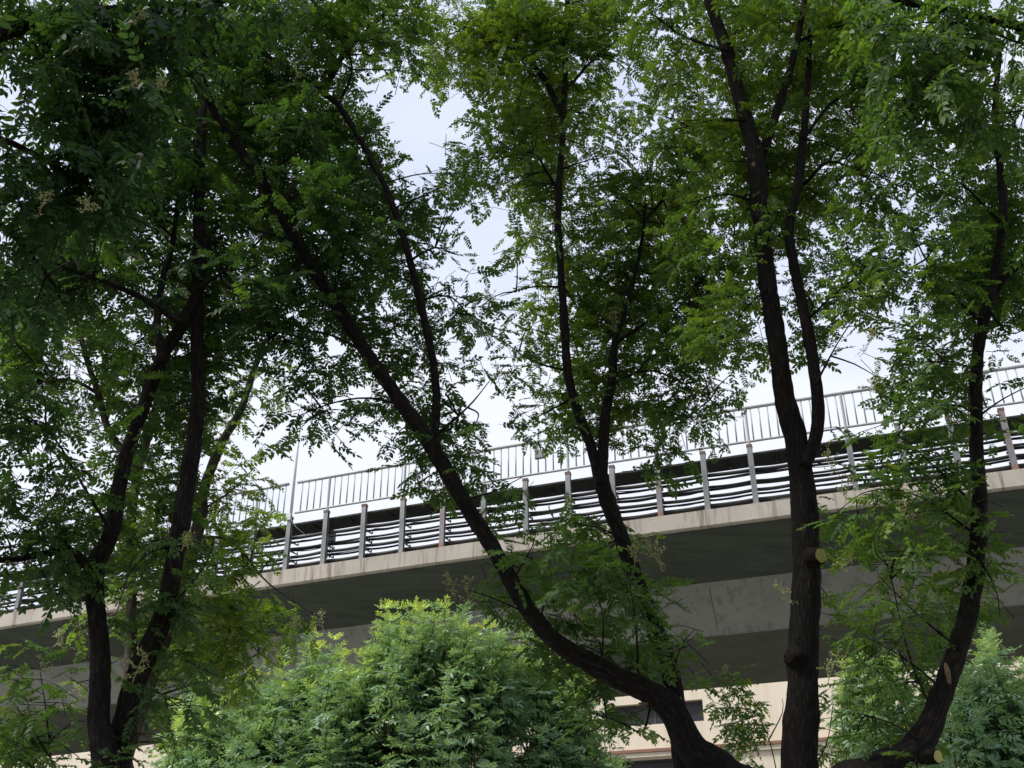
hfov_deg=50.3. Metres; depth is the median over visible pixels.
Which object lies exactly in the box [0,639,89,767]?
sapling
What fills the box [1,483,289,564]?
railing
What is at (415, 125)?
sky
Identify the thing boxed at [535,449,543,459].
signal box
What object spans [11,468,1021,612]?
cable
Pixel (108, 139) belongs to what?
pagoda tree
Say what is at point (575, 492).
cable
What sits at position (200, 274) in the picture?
pagoda tree
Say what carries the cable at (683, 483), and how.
attached to the cable rack
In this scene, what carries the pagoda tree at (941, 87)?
on the ground
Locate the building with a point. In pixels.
(641, 752)
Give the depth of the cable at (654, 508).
23.65 m
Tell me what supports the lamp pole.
attached to the cable rack
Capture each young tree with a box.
[147,626,384,767]
[279,594,535,767]
[454,616,633,767]
[824,637,950,767]
[924,621,1023,767]
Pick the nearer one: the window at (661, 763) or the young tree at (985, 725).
the young tree at (985, 725)
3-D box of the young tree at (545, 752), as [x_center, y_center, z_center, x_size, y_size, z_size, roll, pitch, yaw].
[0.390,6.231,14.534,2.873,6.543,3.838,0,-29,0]
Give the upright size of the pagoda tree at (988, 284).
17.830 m
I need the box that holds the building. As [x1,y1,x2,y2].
[0,661,1023,767]
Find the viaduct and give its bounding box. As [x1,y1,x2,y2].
[0,468,1023,755]
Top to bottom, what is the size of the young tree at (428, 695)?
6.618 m
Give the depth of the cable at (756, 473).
23.97 m
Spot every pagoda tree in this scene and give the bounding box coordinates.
[0,0,312,353]
[0,0,325,767]
[0,0,356,767]
[137,0,826,767]
[386,0,766,767]
[591,0,982,767]
[772,0,1023,767]
[828,0,1023,271]
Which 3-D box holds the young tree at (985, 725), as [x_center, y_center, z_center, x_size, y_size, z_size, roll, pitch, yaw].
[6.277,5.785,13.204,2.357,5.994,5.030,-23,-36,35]
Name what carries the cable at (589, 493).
on the cable rack
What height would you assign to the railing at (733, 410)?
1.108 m
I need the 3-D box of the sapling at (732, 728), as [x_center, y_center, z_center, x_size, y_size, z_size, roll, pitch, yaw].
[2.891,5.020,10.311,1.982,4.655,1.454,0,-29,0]
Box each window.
[585,759,673,767]
[607,700,703,726]
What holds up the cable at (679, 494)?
on the cable rack
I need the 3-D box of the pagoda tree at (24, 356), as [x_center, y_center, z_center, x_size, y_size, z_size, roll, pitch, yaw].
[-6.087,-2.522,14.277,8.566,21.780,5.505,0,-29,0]
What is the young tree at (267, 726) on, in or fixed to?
on the ground
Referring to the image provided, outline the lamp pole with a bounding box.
[287,410,306,534]
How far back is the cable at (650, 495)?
23.64 m
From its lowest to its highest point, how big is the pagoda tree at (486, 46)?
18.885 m
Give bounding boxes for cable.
[0,443,1023,596]
[0,446,1023,599]
[0,453,1023,604]
[1,447,1023,599]
[1,463,1023,613]
[2,457,1023,607]
[4,458,1023,606]
[7,438,1023,591]
[9,437,1023,590]
[10,432,1023,587]
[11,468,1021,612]
[13,429,1017,582]
[16,437,1013,587]
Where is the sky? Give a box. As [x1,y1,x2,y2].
[0,0,1023,609]
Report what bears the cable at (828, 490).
attached to the cable rack
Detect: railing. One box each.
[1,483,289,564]
[294,364,1023,513]
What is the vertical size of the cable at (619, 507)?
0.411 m
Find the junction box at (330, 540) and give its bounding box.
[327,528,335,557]
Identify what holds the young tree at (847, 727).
on the ground
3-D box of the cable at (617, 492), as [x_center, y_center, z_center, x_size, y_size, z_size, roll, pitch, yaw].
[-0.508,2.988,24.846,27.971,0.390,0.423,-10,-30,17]
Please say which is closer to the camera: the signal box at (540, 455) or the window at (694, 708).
the signal box at (540, 455)
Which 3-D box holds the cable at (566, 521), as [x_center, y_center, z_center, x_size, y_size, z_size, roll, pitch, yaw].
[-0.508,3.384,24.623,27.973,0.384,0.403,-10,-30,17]
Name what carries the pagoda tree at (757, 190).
on the ground
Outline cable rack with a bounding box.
[0,407,1023,611]
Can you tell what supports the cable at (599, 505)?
on the cable rack
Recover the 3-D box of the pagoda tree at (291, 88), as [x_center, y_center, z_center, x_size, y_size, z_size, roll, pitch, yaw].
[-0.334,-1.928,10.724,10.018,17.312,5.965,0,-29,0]
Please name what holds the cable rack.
on the viaduct
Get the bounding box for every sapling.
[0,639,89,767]
[699,663,871,767]
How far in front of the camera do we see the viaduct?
24.62 m

